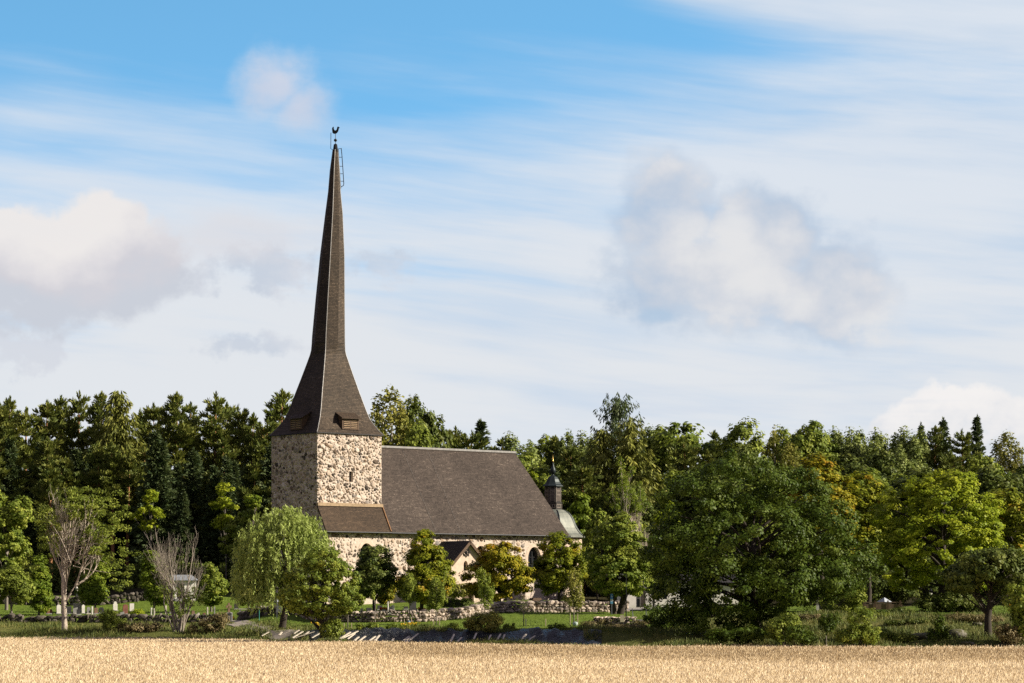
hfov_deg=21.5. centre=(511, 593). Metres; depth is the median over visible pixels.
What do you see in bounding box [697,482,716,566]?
deciduous tree
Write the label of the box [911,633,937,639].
boulder
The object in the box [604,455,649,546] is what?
birch tree
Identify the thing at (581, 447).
aspen tree
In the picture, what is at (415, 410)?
deciduous tree
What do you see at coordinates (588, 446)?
aspen tree
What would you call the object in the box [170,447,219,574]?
spruce tree
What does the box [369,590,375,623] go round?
young tree
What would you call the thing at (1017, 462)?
birch tree
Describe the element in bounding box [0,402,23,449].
pine tree
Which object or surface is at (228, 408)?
pine tree
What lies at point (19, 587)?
maple tree
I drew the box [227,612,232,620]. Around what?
gate pillar
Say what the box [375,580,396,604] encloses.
maple tree
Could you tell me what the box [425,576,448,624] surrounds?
young tree
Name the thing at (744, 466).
deciduous tree
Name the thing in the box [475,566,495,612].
young tree
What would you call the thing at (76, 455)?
spruce tree
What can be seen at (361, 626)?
weed clump
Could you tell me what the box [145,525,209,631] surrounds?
dead tree
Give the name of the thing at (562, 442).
aspen tree
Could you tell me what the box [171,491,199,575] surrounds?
spruce tree
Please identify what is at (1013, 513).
maple tree
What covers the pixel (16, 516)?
lime tree
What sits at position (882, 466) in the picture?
deciduous tree
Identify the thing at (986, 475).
deciduous tree
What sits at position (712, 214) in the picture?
sky
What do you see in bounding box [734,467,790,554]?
deciduous tree
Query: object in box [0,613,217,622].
churchyard wall
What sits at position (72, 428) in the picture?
pine tree
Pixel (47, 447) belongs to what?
pine tree
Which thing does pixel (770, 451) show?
birch tree
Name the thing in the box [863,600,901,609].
board fence
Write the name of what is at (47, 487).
pine tree
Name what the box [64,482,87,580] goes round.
pine tree
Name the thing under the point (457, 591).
shrub
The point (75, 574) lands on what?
undergrowth bush
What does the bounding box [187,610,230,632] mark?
shrub
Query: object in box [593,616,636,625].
stone bank
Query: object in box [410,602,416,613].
headstone
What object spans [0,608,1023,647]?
bank grass
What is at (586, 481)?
pine tree
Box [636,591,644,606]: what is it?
door
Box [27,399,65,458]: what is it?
pine tree
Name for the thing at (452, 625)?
weed clump
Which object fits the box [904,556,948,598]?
undergrowth bush
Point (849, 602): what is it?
shrub
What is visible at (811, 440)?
deciduous tree
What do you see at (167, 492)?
spruce tree
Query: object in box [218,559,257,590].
undergrowth bush
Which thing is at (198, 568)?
undergrowth bush
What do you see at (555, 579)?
maple tree
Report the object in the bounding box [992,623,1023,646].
shrub
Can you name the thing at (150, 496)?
edge tree
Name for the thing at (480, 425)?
spruce tree
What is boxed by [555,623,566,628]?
weed clump
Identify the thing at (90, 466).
spruce tree
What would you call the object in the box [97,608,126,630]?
shrub
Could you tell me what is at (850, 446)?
aspen tree
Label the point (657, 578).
lime tree
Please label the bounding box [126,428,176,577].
spruce tree
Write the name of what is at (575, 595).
young tree
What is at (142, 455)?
pine tree
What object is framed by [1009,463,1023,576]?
deciduous tree
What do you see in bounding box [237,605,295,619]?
churchyard wall
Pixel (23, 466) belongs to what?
pine tree
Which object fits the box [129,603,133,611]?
headstone
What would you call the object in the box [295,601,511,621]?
churchyard wall
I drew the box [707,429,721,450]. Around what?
pine tree
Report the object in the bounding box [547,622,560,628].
weed clump
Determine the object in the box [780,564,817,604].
undergrowth bush
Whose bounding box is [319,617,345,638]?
shrub
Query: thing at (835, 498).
deciduous tree
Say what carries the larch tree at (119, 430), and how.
on the ground at (589, 594)
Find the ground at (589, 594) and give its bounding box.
[0,559,1019,647]
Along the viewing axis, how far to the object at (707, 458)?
365.56 m
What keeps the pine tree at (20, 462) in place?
on the ground at (589, 594)
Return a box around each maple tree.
[0,564,37,612]
[29,554,55,614]
[74,556,111,607]
[138,550,175,607]
[192,562,229,611]
[348,544,400,610]
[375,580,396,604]
[394,528,458,610]
[458,541,535,601]
[531,530,588,604]
[781,451,861,609]
[840,471,901,603]
[866,468,1007,595]
[985,487,1023,556]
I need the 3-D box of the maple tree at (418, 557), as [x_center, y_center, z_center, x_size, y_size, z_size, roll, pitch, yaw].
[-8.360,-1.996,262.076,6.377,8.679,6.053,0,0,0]
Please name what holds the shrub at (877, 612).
on the ground at (589, 594)
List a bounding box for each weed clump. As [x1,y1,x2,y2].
[355,622,364,629]
[366,622,379,627]
[385,623,398,628]
[445,622,458,629]
[502,622,515,628]
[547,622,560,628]
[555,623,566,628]
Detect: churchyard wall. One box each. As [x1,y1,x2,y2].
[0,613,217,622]
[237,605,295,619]
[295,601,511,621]
[506,600,596,612]
[591,600,629,612]
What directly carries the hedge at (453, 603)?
on the ground at (589, 594)
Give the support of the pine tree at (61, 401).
on the ground at (589, 594)
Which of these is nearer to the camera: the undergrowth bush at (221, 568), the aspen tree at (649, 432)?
the undergrowth bush at (221, 568)
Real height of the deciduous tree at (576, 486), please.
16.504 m
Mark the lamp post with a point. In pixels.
(626, 593)
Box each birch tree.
[369,405,382,444]
[370,385,421,445]
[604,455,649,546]
[760,424,783,466]
[778,440,801,471]
[987,429,1020,477]
[1012,442,1023,472]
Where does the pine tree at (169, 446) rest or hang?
on the ground at (589, 594)
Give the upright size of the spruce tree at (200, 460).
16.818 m
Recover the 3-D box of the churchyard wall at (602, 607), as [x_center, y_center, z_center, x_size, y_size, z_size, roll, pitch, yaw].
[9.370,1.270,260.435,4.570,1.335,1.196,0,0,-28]
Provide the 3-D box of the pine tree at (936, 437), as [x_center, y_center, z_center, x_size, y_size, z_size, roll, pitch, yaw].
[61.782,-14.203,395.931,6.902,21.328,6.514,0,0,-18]
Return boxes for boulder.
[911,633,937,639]
[948,629,966,638]
[960,641,974,645]
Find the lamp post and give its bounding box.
[620,574,626,619]
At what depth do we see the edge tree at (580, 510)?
335.29 m
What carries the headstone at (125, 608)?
on the ground at (589, 594)
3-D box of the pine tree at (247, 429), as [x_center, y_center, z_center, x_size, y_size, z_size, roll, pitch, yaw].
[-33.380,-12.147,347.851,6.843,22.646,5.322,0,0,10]
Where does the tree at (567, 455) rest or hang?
on the ground at (589, 594)
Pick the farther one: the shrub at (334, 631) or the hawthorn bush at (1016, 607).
the shrub at (334, 631)
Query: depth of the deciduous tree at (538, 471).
345.53 m
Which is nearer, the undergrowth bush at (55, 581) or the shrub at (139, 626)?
the shrub at (139, 626)
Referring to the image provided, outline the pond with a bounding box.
[303,627,601,644]
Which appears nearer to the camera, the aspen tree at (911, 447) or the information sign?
the information sign
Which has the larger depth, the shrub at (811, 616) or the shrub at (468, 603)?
the shrub at (468, 603)
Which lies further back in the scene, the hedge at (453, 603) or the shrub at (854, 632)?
the hedge at (453, 603)
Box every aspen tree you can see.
[496,430,539,471]
[524,439,542,464]
[553,429,575,476]
[567,430,590,468]
[581,433,608,468]
[639,423,667,483]
[737,440,759,475]
[820,425,843,467]
[832,427,863,469]
[854,426,868,458]
[860,427,890,467]
[882,433,893,460]
[888,425,927,470]
[889,444,914,473]
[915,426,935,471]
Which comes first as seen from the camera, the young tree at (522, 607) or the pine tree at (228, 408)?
the young tree at (522, 607)
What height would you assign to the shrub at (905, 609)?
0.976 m
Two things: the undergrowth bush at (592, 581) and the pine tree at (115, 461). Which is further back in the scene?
the pine tree at (115, 461)
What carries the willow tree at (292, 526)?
on the ground at (589, 594)
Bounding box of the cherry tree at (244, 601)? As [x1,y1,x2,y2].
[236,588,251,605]
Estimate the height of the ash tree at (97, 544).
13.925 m
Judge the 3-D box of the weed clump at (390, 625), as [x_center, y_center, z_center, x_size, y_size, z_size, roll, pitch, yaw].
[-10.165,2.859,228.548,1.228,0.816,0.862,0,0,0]
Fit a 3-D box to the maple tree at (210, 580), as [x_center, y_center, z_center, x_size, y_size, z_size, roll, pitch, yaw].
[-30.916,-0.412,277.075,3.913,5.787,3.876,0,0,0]
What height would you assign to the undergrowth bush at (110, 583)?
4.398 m
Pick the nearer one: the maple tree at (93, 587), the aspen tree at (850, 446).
the maple tree at (93, 587)
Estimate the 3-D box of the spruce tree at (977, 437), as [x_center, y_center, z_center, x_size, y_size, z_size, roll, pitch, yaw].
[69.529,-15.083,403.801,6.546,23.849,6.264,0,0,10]
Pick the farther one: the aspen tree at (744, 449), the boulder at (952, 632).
the aspen tree at (744, 449)
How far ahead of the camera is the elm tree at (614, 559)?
250.32 m
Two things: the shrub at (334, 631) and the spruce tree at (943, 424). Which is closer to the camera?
the shrub at (334, 631)
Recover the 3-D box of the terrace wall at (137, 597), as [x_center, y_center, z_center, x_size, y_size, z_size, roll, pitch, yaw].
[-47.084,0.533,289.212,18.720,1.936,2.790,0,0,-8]
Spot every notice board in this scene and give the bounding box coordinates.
[276,598,281,617]
[620,615,623,623]
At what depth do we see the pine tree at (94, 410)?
346.71 m
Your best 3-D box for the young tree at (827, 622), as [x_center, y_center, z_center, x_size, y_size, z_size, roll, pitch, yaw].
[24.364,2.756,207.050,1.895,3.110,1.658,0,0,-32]
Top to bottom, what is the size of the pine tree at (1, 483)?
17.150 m
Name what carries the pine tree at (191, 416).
on the ground at (589, 594)
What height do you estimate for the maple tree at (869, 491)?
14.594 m
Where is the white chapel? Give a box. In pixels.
[170,575,197,601]
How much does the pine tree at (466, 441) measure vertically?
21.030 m
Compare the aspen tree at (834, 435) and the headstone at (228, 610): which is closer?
the headstone at (228, 610)
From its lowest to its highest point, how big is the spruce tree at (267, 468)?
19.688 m
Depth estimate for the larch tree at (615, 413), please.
351.16 m
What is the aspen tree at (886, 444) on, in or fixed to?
on the ground at (589, 594)
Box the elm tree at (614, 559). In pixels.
[580,511,657,613]
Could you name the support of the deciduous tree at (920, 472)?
on the ground at (589, 594)
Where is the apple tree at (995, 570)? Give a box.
[934,543,1023,636]
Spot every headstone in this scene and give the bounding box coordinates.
[55,605,61,613]
[67,606,71,613]
[72,603,81,611]
[113,601,118,610]
[123,604,127,613]
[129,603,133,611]
[226,603,232,612]
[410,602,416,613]
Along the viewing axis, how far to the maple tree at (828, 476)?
264.61 m
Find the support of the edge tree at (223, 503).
on the ground at (589, 594)
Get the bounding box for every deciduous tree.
[400,419,436,446]
[402,394,457,448]
[519,451,538,474]
[533,434,553,464]
[533,473,565,509]
[535,467,569,508]
[565,473,598,588]
[592,482,647,533]
[614,500,664,546]
[637,421,725,491]
[652,469,698,511]
[653,424,680,472]
[666,471,741,566]
[696,452,749,478]
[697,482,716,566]
[717,416,774,467]
[723,470,776,554]
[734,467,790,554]
[767,424,799,462]
[775,420,841,466]
[803,466,854,551]
[833,452,876,534]
[842,467,900,550]
[864,449,901,576]
[876,472,931,576]
[883,467,938,575]
[896,466,985,562]
[964,452,1011,480]
[969,464,1022,532]
[1001,490,1023,558]
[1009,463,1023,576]
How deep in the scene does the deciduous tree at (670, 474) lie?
348.33 m
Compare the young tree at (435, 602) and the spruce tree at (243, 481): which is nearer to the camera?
the young tree at (435, 602)
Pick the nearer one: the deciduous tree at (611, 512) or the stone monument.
the stone monument
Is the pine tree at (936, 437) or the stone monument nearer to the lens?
the stone monument
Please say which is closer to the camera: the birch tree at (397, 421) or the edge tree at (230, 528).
the edge tree at (230, 528)
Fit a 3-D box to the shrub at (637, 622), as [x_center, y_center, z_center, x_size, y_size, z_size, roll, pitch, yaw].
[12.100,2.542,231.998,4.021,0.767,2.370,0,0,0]
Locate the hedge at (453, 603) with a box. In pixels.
[441,597,471,607]
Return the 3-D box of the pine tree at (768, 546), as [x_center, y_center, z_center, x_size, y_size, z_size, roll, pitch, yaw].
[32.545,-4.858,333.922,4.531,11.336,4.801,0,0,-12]
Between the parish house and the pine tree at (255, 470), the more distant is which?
the pine tree at (255, 470)
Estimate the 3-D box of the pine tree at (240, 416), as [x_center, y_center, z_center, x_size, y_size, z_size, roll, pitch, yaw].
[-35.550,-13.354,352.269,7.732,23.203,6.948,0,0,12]
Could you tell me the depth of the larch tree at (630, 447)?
344.33 m
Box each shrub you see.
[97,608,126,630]
[115,621,164,632]
[128,608,144,614]
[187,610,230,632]
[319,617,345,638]
[448,583,467,598]
[461,610,504,631]
[463,600,481,605]
[580,618,612,625]
[586,623,648,628]
[630,619,648,624]
[640,602,708,628]
[703,626,769,643]
[764,611,801,645]
[781,624,818,646]
[797,613,820,620]
[817,584,867,610]
[833,605,881,645]
[853,606,889,616]
[875,628,917,642]
[883,617,929,624]
[886,606,915,612]
[911,591,995,611]
[944,611,1004,622]
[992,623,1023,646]
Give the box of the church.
[269,127,584,604]
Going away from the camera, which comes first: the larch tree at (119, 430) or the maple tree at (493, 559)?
the maple tree at (493, 559)
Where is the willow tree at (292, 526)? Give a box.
[227,504,334,628]
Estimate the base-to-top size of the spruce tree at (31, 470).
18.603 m
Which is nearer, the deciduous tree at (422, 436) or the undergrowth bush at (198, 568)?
the undergrowth bush at (198, 568)
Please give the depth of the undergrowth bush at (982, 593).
309.89 m
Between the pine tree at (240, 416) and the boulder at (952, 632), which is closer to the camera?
the boulder at (952, 632)
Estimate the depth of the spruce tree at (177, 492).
330.60 m
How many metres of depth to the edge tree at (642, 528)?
321.92 m
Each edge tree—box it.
[128,489,165,548]
[208,482,239,587]
[217,508,255,591]
[243,494,261,562]
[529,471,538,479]
[566,492,595,582]
[582,508,607,598]
[613,513,646,557]
[650,500,683,555]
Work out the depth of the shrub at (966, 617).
227.39 m
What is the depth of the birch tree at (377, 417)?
349.46 m
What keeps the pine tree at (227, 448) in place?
on the ground at (589, 594)
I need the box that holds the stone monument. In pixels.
[529,598,541,603]
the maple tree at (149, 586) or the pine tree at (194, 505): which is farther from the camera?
the pine tree at (194, 505)
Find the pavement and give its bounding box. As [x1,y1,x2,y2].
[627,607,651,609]
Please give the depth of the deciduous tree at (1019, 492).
334.72 m
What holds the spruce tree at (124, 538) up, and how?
on the ground at (589, 594)
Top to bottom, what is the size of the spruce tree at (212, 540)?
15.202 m
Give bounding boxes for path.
[226,620,310,641]
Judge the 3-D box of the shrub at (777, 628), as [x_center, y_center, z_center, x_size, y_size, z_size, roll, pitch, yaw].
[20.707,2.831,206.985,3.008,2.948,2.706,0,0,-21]
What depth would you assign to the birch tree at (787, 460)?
369.85 m
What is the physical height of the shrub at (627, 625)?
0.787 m
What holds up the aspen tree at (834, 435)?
on the ground at (589, 594)
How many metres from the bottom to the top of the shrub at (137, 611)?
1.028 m
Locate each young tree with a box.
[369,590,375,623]
[400,572,417,619]
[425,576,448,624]
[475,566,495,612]
[515,595,529,625]
[561,568,584,621]
[817,609,842,646]
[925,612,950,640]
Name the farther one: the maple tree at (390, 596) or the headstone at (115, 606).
the headstone at (115, 606)
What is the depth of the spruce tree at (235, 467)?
340.89 m
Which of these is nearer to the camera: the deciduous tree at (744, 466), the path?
the path
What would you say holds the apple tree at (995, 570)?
on the ground at (589, 594)
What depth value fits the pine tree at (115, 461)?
329.45 m
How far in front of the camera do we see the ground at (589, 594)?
247.67 m
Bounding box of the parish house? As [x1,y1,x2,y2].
[616,567,738,607]
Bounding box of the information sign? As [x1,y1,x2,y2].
[610,593,612,614]
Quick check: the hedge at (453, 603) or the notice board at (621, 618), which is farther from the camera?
the hedge at (453, 603)
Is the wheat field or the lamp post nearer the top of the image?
the lamp post
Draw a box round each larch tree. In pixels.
[82,391,143,560]
[572,429,622,576]
[590,393,647,461]
[596,417,667,519]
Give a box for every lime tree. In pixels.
[0,490,34,609]
[646,548,666,609]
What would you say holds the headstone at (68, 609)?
on the ground at (589, 594)
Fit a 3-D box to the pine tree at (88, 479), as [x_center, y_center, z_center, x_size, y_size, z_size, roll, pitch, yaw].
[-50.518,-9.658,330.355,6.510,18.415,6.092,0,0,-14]
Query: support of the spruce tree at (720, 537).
on the ground at (589, 594)
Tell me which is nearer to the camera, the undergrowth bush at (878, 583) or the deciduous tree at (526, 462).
the undergrowth bush at (878, 583)
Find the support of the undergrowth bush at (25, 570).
on the ground at (589, 594)
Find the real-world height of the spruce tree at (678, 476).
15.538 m
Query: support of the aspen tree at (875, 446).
on the ground at (589, 594)
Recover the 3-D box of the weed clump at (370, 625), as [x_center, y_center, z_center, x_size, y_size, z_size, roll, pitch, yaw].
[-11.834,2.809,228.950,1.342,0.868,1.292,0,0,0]
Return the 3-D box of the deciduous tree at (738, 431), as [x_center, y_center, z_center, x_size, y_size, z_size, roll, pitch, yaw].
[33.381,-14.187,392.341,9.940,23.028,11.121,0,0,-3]
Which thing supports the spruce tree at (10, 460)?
on the ground at (589, 594)
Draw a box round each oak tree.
[274,546,365,639]
[636,448,889,637]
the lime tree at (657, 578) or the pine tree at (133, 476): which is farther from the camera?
the pine tree at (133, 476)
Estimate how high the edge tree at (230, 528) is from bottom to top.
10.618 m
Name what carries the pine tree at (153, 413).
on the ground at (589, 594)
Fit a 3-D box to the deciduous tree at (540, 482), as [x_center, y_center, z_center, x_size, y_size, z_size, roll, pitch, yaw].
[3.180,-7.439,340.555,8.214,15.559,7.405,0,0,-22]
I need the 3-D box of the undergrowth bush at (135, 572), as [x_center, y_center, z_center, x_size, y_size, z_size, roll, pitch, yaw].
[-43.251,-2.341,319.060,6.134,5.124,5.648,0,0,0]
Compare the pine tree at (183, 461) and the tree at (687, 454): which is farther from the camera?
the tree at (687, 454)
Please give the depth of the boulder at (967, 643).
205.56 m
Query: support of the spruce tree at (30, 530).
on the ground at (589, 594)
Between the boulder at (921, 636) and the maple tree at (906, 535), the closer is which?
the boulder at (921, 636)
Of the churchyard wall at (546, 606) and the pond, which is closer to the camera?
the pond
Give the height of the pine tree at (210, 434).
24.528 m
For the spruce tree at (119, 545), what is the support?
on the ground at (589, 594)
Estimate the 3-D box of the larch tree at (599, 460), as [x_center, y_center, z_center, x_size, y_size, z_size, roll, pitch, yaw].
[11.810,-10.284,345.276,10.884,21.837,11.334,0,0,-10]
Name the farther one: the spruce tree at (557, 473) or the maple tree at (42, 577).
the spruce tree at (557, 473)
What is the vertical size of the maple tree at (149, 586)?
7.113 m
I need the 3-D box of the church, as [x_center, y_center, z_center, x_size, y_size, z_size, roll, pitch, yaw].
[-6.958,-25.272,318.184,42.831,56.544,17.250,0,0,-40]
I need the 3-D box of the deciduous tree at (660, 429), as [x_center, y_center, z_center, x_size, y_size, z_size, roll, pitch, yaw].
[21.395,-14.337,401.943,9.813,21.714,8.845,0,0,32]
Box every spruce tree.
[0,437,28,569]
[13,491,52,576]
[24,436,61,565]
[52,447,89,578]
[60,444,124,570]
[95,478,132,571]
[115,513,139,577]
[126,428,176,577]
[137,438,182,563]
[166,461,184,527]
[168,488,181,532]
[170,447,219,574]
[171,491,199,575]
[188,450,202,532]
[194,464,233,576]
[213,454,238,569]
[225,462,257,571]
[230,460,241,503]
[237,442,271,568]
[473,419,491,449]
[543,468,564,508]
[672,475,690,512]
[717,493,736,555]
[916,422,925,443]
[933,416,955,471]
[967,415,987,469]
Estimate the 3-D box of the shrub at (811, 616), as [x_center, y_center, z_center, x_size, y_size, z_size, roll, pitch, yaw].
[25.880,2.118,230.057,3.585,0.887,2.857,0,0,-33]
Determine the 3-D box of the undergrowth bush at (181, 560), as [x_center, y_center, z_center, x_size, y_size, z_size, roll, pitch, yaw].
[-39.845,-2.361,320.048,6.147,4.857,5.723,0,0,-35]
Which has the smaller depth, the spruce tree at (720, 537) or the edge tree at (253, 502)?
the edge tree at (253, 502)
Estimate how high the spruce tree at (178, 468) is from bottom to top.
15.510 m
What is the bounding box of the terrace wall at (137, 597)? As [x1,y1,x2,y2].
[1,591,147,605]
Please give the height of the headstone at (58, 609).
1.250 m
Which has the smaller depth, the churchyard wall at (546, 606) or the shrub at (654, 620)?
the shrub at (654, 620)
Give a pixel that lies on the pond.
(574, 636)
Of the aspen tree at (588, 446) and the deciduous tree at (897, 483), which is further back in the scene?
the aspen tree at (588, 446)
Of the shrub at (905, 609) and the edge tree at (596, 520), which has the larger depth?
the edge tree at (596, 520)
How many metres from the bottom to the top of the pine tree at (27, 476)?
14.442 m
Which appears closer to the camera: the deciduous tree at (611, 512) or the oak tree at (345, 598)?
the oak tree at (345, 598)
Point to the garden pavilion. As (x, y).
(884, 599)
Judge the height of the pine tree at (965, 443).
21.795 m
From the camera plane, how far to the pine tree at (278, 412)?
351.41 m
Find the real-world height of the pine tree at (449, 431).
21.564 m
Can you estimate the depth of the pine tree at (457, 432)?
363.49 m
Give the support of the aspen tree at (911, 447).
on the ground at (589, 594)
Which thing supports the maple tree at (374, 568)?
on the ground at (589, 594)
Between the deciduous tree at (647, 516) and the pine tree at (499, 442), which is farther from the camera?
the pine tree at (499, 442)
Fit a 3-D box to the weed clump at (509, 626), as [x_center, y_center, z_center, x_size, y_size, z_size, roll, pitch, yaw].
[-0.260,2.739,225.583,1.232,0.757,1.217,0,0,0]
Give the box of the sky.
[0,0,1023,473]
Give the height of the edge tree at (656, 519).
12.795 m
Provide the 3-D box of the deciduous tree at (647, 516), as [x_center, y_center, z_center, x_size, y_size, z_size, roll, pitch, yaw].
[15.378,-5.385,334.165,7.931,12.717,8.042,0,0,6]
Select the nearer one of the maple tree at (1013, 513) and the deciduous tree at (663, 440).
the maple tree at (1013, 513)
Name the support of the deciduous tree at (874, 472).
on the ground at (589, 594)
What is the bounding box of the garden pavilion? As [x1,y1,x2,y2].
[877,597,890,603]
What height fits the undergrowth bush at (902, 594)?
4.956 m
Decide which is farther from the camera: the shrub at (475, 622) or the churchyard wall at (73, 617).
the churchyard wall at (73, 617)
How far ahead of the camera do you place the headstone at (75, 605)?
275.91 m
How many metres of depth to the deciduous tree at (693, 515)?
342.79 m
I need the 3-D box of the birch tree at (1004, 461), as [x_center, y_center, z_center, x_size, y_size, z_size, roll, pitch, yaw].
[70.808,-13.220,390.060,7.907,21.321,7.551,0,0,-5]
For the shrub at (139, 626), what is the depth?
243.29 m
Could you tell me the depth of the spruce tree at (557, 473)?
342.27 m
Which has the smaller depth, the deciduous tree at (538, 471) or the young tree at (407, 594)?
the young tree at (407, 594)
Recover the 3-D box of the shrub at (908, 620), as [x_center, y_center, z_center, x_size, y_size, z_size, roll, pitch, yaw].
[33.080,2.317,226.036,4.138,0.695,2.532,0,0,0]
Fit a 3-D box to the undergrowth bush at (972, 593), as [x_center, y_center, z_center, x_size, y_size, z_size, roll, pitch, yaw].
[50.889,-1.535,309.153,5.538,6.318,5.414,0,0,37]
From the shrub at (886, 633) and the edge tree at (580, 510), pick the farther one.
the edge tree at (580, 510)
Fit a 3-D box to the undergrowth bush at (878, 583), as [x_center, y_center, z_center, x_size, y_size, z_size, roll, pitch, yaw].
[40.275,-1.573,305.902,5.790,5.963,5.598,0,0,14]
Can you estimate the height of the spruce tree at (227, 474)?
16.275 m
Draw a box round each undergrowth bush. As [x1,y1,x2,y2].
[3,561,53,588]
[32,558,75,591]
[66,554,106,590]
[105,559,135,589]
[123,554,155,587]
[162,553,196,584]
[186,560,233,589]
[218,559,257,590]
[588,577,616,600]
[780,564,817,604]
[849,564,891,603]
[872,565,923,605]
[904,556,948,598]
[949,553,981,600]
[978,563,1011,605]
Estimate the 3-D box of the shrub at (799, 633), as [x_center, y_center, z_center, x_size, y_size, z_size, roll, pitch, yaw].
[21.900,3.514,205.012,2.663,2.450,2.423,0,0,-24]
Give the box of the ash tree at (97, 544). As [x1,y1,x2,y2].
[20,486,142,630]
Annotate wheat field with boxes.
[1,638,1023,682]
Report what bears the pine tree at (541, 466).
on the ground at (589, 594)
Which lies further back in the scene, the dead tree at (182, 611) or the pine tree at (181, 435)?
the pine tree at (181, 435)
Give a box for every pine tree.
[0,395,22,468]
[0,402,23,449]
[0,433,29,565]
[0,457,13,527]
[12,406,47,490]
[16,447,33,484]
[18,469,30,523]
[25,436,69,558]
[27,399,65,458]
[28,462,77,577]
[51,395,73,473]
[52,390,92,473]
[52,456,87,574]
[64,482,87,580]
[74,440,124,557]
[78,391,111,470]
[91,441,132,582]
[103,456,144,577]
[128,442,151,551]
[131,408,155,450]
[133,403,174,466]
[146,391,211,480]
[148,442,174,468]
[169,459,188,487]
[178,401,203,458]
[190,470,232,536]
[192,392,241,477]
[203,437,241,481]
[211,403,253,484]
[213,402,237,451]
[233,412,263,484]
[233,458,271,540]
[240,418,276,479]
[262,388,293,441]
[440,426,460,447]
[445,426,465,447]
[452,430,489,449]
[489,436,508,450]
[531,461,548,476]
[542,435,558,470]
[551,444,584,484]
[561,462,612,592]
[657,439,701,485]
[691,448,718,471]
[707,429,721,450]
[761,520,790,562]
[923,425,948,469]
[936,429,980,474]
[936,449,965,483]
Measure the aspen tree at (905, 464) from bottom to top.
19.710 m
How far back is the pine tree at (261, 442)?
344.81 m
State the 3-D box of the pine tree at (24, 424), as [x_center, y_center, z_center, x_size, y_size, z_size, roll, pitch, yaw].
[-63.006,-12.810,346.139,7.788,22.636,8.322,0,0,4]
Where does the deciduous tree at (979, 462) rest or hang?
on the ground at (589, 594)
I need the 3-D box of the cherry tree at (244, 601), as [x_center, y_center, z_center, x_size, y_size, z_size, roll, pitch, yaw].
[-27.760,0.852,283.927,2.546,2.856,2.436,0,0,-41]
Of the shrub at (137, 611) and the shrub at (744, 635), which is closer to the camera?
the shrub at (744, 635)
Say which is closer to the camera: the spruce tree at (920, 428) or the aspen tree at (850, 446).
the aspen tree at (850, 446)
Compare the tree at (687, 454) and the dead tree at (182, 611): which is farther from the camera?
the tree at (687, 454)
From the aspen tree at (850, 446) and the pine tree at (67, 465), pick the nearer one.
the pine tree at (67, 465)
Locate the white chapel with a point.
(179, 577)
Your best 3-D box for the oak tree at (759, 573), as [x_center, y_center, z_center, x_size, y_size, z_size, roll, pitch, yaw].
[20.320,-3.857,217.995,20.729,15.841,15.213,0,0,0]
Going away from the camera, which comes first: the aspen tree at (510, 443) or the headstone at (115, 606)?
the headstone at (115, 606)
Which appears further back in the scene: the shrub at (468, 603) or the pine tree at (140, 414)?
the pine tree at (140, 414)
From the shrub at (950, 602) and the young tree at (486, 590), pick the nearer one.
the young tree at (486, 590)
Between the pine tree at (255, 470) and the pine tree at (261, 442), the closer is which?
the pine tree at (255, 470)
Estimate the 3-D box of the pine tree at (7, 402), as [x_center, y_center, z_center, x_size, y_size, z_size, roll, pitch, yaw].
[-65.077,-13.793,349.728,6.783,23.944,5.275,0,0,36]
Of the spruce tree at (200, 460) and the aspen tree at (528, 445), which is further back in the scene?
the aspen tree at (528, 445)
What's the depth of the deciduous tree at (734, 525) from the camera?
334.31 m
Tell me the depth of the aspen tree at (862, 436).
396.65 m
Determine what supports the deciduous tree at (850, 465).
on the ground at (589, 594)
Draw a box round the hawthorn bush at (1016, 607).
[1000,581,1023,640]
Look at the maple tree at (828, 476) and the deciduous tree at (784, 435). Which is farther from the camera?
the deciduous tree at (784, 435)
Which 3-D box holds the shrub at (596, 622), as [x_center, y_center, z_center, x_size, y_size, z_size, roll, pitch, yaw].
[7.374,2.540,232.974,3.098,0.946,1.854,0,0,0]

